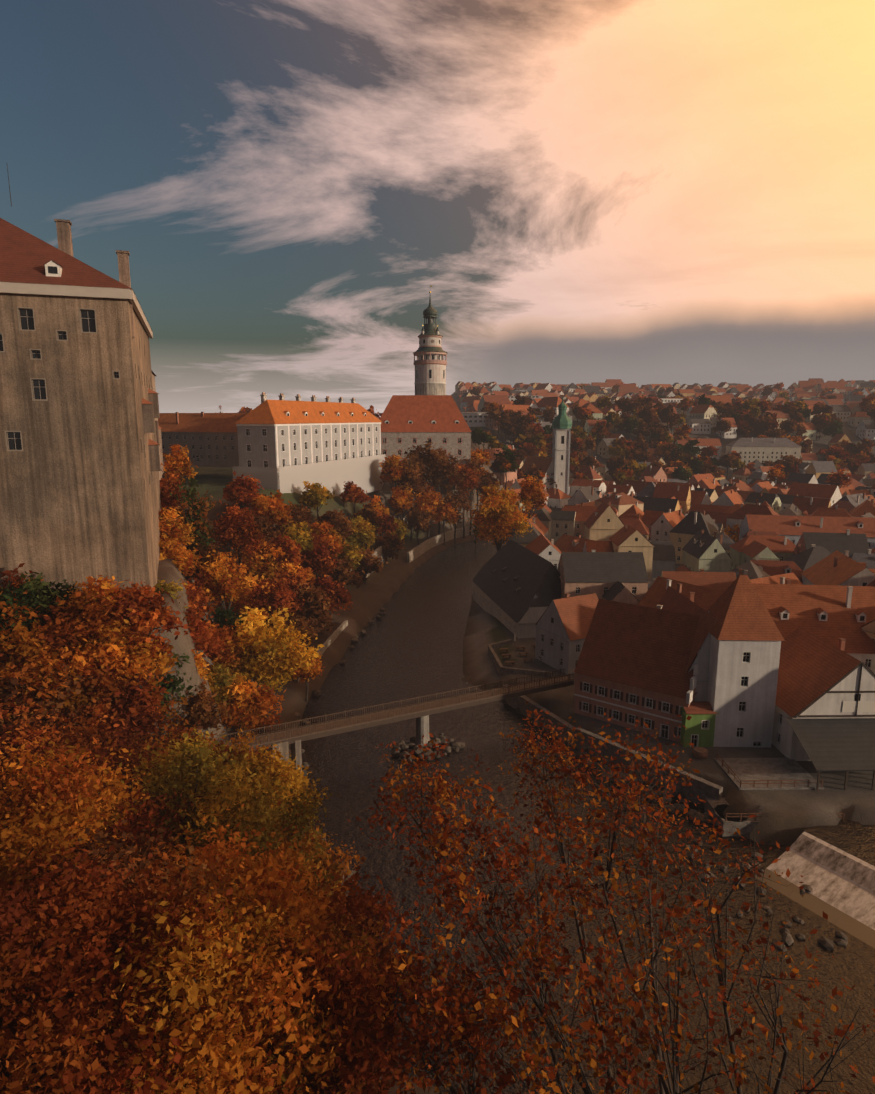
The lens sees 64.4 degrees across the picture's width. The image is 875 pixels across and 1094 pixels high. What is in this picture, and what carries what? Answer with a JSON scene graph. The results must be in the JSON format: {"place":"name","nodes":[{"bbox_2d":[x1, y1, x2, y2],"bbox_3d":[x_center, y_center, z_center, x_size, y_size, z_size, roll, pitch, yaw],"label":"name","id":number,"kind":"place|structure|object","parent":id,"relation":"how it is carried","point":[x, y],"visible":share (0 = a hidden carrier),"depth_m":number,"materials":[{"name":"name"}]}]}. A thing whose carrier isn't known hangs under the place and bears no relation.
{"place":"outdoors","nodes":[
{"label":"outdoors","id":0,"kind":"place"},
{"bbox_2d":[0,0,874,417],"label":"sky","id":1,"kind":"structure","parent":0,"point":[640,192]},
{"bbox_2d":[5,392,874,1093],"bbox_3d":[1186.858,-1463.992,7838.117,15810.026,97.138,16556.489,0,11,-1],"label":"ground","id":2,"kind":"structure","parent":0,"point":[789,816],"depth_m":119.91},
{"bbox_2d":[0,165,161,602],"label":"castle block","id":3,"kind":"structure","parent":2,"relation":"on","point":[80,494],"depth_m":85.59,"materials":[{"name":"paint"}]},
{"bbox_2d":[151,370,161,479],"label":"castle wing","id":4,"kind":"structure","parent":2,"relation":"on","point":[156,419],"depth_m":161.84,"materials":[{"name":"brown paint"}]},
{"bbox_2d":[158,426,163,473],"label":"low castle wing","id":5,"kind":"structure","parent":2,"relation":"on","point":[160,441],"depth_m":194.33,"materials":[{"name":"beige paint"}]},
{"bbox_2d":[0,444,324,772],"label":"trees","id":6,"kind":"object","parent":2,"relation":"on","point":[100,646],"visible":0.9,"depth_m":87.00,"materials":[{"name":"orange plant"}]},
{"bbox_2d":[158,412,247,467],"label":"castle building","id":7,"kind":"structure","parent":2,"relation":"on","point":[209,439],"depth_m":222.28,"materials":[{"name":"paint"}]},
{"bbox_2d":[196,650,213,664],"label":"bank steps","id":8,"kind":"structure","parent":2,"relation":"on","point":[207,659],"depth_m":103.11,"materials":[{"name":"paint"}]},
{"bbox_2d":[0,684,457,1093],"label":"trees","id":9,"kind":"object","parent":2,"relation":"on","point":[193,929],"visible":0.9,"depth_m":40.03,"materials":[{"name":"orange plant"}]},
{"bbox_2d":[234,392,381,488],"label":"castle building","id":10,"kind":"structure","parent":2,"relation":"on","point":[281,432],"depth_m":213.54,"materials":[{"name":"white paint"}]},
{"bbox_2d":[258,454,378,491],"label":"ledge","id":11,"kind":"object","parent":2,"relation":"on","point":[312,462],"visible":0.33,"depth_m":210.21,"materials":[{"name":"paint"}]},
{"bbox_2d":[233,454,385,498],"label":"retaining wall","id":12,"kind":"structure","parent":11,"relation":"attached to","point":[364,473],"depth_m":222.29,"materials":[{"name":"beige paint"}]},
{"bbox_2d":[212,405,503,632],"bbox_3d":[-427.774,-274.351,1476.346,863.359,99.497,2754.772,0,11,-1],"label":"autumn trees","id":13,"kind":"object","parent":2,"relation":"on","point":[295,550],"visible":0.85,"depth_m":194.57,"materials":[{"name":"orange plant"}]},
{"bbox_2d":[215,405,517,479],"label":"trees","id":14,"kind":"object","parent":2,"relation":"on","point":[478,435],"visible":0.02,"depth_m":384.44,"materials":[{"name":"orange plant"}]},
{"bbox_2d":[294,517,489,681],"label":"garden retaining walls","id":15,"kind":"structure","parent":2,"relation":"on","point":[420,549],"depth_m":243.28,"materials":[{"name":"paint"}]},
{"bbox_2d":[220,669,573,773],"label":"wooden footbridge","id":16,"kind":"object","parent":2,"relation":"on","point":[422,711],"visible":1,"depth_m":104.58,"materials":[{"name":"paint"}]},
{"bbox_2d":[379,395,470,470],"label":"castle building","id":17,"kind":"structure","parent":2,"relation":"on","point":[408,421],"depth_m":282.15,"materials":[{"name":"tile"}]},
{"bbox_2d":[413,285,446,394],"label":"tower","id":18,"kind":"structure","parent":2,"relation":"on","point":[430,362],"depth_m":288.54,"materials":[{"name":"paint"}]},
{"bbox_2d":[472,539,561,638],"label":"house","id":19,"kind":"structure","parent":2,"relation":"on","point":[517,589],"depth_m":160.66,"materials":[{"name":"tile"}]},
{"bbox_2d":[488,634,551,676],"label":"barn terrace","id":20,"kind":"structure","parent":2,"relation":"on","point":[500,668],"depth_m":135.33,"materials":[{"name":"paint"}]},
{"bbox_2d":[521,455,553,489],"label":"st jost nave","id":21,"kind":"structure","parent":2,"relation":"on","point":[544,463],"depth_m":371.25,"materials":[{"name":"brown tile"}]},
{"bbox_2d":[549,507,561,510],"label":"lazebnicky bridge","id":22,"kind":"structure","parent":2,"relation":"on","point":[554,508],"depth_m":345.29,"materials":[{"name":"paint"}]},
{"bbox_2d":[289,607,847,1032],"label":"river rocks","id":23,"kind":"object","parent":2,"relation":"on","point":[823,942],"visible":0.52,"depth_m":91.45,"materials":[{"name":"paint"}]},
{"bbox_2d":[554,534,594,551],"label":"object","id":24,"kind":"structure","parent":2,"relation":"on","point":[566,543],"depth_m":210.19,"materials":[{"name":"tile"}]},
{"bbox_2d":[461,396,693,426],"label":"distant modern blocks","id":25,"kind":"structure","parent":2,"relation":"on","point":[474,419],"depth_m":487.53,"materials":[{"name":"paint"}]},
{"bbox_2d":[323,702,874,1093],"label":"sparse trees","id":26,"kind":"object","parent":2,"relation":"on","point":[458,1019],"visible":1,"depth_m":39.91,"materials":[{"name":"orange plant"}]},
{"bbox_2d":[594,488,643,515],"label":"tall cream house","id":27,"kind":"structure","parent":2,"relation":"on","point":[621,502],"depth_m":262.34,"materials":[{"name":"tile"}]},
{"bbox_2d":[573,599,709,741],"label":"house","id":28,"kind":"structure","parent":2,"relation":"on","point":[631,666],"depth_m":107.08,"materials":[{"name":"tile"}]},
{"bbox_2d":[464,382,818,483],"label":"town houses","id":29,"kind":"structure","parent":2,"relation":"on","point":[468,385],"depth_m":693.37,"materials":[{"name":"tile"}]},
{"bbox_2d":[648,577,656,587],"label":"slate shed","id":30,"kind":"structure","parent":2,"relation":"on","point":[651,581],"depth_m":180.09,"materials":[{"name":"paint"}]},
{"bbox_2d":[467,463,851,551],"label":"town trees","id":31,"kind":"object","parent":2,"relation":"on","point":[498,514],"visible":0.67,"depth_m":207.97,"materials":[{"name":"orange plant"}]},
{"bbox_2d":[457,378,867,514],"bbox_3d":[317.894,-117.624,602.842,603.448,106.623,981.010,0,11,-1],"label":"town houses","id":32,"kind":"structure","parent":2,"relation":"on","point":[681,494],"depth_m":312.74,"materials":[{"name":"tile"}]},
{"bbox_2d":[455,380,870,583],"bbox_3d":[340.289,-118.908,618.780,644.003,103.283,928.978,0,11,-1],"label":"town houses","id":33,"kind":"structure","parent":2,"relation":"on","point":[851,543],"depth_m":265.75,"materials":[{"name":"tile"}]},
{"bbox_2d":[457,382,874,515],"bbox_3d":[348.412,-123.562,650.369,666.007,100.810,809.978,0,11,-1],"label":"town houses","id":34,"kind":"structure","parent":2,"relation":"on","point":[596,485],"depth_m":482.54,"materials":[{"name":"tile"}]},
{"bbox_2d":[458,382,874,584],"bbox_3d":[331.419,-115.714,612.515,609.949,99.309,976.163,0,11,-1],"label":"town houses","id":35,"kind":"structure","parent":2,"relation":"on","point":[627,538],"depth_m":196.00,"materials":[{"name":"paint"}]},
{"bbox_2d":[460,382,874,552],"bbox_3d":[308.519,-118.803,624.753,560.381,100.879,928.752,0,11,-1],"label":"town houses","id":36,"kind":"structure","parent":2,"relation":"on","point":[504,399],"depth_m":551.10,"materials":[{"name":"tile"}]},
{"bbox_2d":[461,383,874,546],"bbox_3d":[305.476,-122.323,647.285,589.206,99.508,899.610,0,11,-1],"label":"town houses","id":37,"kind":"structure","parent":2,"relation":"on","point":[557,498],"depth_m":352.37,"materials":[{"name":"paint"}]},
{"bbox_2d":[465,379,874,571],"bbox_3d":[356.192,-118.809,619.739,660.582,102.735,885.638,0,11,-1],"label":"town houses","id":38,"kind":"structure","parent":2,"relation":"on","point":[701,549],"depth_m":229.29,"materials":[{"name":"paint"}]},
{"bbox_2d":[466,383,874,640],"bbox_3d":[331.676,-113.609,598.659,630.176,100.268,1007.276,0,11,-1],"label":"town houses","id":39,"kind":"structure","parent":2,"relation":"on","point":[868,629],"depth_m":387.74,"materials":[{"name":"tile"}]},
{"bbox_2d":[468,382,874,489],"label":"slope trees","id":40,"kind":"object","parent":2,"relation":"on","point":[535,439],"visible":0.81,"depth_m":494.35,"materials":[{"name":"brown plant"}]},
{"bbox_2d":[478,379,864,496],"bbox_3d":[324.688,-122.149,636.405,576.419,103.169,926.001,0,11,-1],"label":"town houses","id":41,"kind":"structure","parent":2,"relation":"on","point":[658,473],"depth_m":423.76,"materials":[{"name":"tile"}]},
{"bbox_2d":[471,379,874,570],"bbox_3d":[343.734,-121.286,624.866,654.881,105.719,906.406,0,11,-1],"label":"town houses","id":42,"kind":"structure","parent":2,"relation":"on","point":[763,547],"depth_m":198.31,"materials":[{"name":"paint"}]},
{"bbox_2d":[503,684,844,836],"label":"riverside terraces","id":43,"kind":"object","parent":2,"relation":"on","point":[766,774],"visible":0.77,"depth_m":93.52,"materials":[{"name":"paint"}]},
{"bbox_2d":[474,380,874,604],"bbox_3d":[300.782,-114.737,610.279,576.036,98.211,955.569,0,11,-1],"label":"town houses","id":44,"kind":"structure","parent":2,"relation":"on","point":[621,577],"depth_m":149.85,"materials":[{"name":"tile"}]},
{"bbox_2d":[478,383,874,577],"bbox_3d":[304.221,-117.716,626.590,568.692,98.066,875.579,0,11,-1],"label":"town houses","id":45,"kind":"structure","parent":2,"relation":"on","point":[603,522],"depth_m":224.54,"materials":[{"name":"paint"}]},
{"bbox_2d":[478,382,874,570],"bbox_3d":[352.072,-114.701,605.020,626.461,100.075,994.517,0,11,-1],"label":"town houses","id":46,"kind":"structure","parent":2,"relation":"on","point":[662,527],"depth_m":297.01,"materials":[{"name":"paint"}]},
{"bbox_2d":[485,380,870,539],"bbox_3d":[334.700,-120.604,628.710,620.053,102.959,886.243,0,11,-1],"label":"town houses","id":47,"kind":"structure","parent":2,"relation":"on","point":[848,503],"depth_m":394.98,"materials":[{"name":"paint"}]},
{"bbox_2d":[638,576,723,610],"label":"red roof","id":48,"kind":"structure","parent":2,"relation":"on","point":[705,598],"depth_m":136.52,"materials":[{"name":"tile"}]},
{"bbox_2d":[491,380,874,503],"bbox_3d":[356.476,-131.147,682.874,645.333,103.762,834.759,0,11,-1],"label":"town houses","id":49,"kind":"structure","parent":2,"relation":"on","point":[841,412],"depth_m":549.58,"materials":[{"name":"tile"}]},
{"bbox_2d":[658,586,716,700],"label":"house","id":50,"kind":"structure","parent":2,"relation":"on","point":[672,599],"depth_m":102.91,"materials":[{"name":"paint"}]},
{"bbox_2d":[512,383,874,673],"bbox_3d":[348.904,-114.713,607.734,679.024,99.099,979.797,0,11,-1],"label":"town houses","id":51,"kind":"structure","parent":2,"relation":"on","point":[562,625],"depth_m":147.41,"materials":[{"name":"tile"}]},
{"bbox_2d":[675,437,721,458],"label":"hill house row","id":52,"kind":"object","parent":2,"relation":"on","point":[703,442],"visible":0.23,"depth_m":497.78,"materials":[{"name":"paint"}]},
{"bbox_2d":[680,701,718,746],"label":"green cottage","id":53,"kind":"structure","parent":2,"relation":"on","point":[699,729],"depth_m":100.33,"materials":[{"name":"paint"}]},
{"bbox_2d":[706,575,784,747],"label":"white tower house","id":54,"kind":"structure","parent":2,"relation":"on","point":[747,638],"depth_m":99.11,"materials":[{"name":"paint"}]},
{"bbox_2d":[730,560,769,579],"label":"house","id":55,"kind":"structure","parent":2,"relation":"on","point":[750,569],"depth_m":159.66,"materials":[{"name":"tile"}]},
{"bbox_2d":[725,437,800,469],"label":"building","id":56,"kind":"structure","parent":2,"relation":"on","point":[752,449],"depth_m":488.25,"materials":[{"name":"paint"}]},
{"bbox_2d":[739,515,874,548],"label":"roof","id":57,"kind":"structure","parent":2,"relation":"on","point":[792,528],"depth_m":211.95,"materials":[{"name":"tile"}]},
{"bbox_2d":[752,579,874,673],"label":"roof","id":58,"kind":"structure","parent":2,"relation":"on","point":[831,614],"depth_m":116.99,"materials":[{"name":"tile"}]},
{"bbox_2d":[772,627,874,790],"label":"house","id":59,"kind":"structure","parent":2,"relation":"on","point":[824,716],"depth_m":95.49,"materials":[{"name":"tile"}]},
{"bbox_2d":[801,550,874,585],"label":"house roof","id":60,"kind":"structure","parent":2,"relation":"on","point":[837,568],"depth_m":154.35,"materials":[{"name":"tile"}]},
{"bbox_2d":[552,395,571,494],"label":"church tower","id":61,"kind":"structure","parent":0,"point":[561,424],"depth_m":362.48,"materials":[{"name":"white paint"}]},
{"bbox_2d":[298,538,874,1093],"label":"river water","id":62,"kind":"structure","parent":0,"point":[408,644],"depth_m":78.02,"materials":[{"name":"black liquid"}]},
{"bbox_2d":[755,831,874,947],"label":"weir","id":63,"kind":"object","parent":62,"relation":"on","point":[840,882],"visible":0.79,"depth_m":75.23,"materials":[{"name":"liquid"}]},
{"bbox_2d":[804,819,874,865],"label":"mill pool water","id":64,"kind":"structure","parent":0,"point":[855,838],"depth_m":81.16,"materials":[{"name":"black liquid"}]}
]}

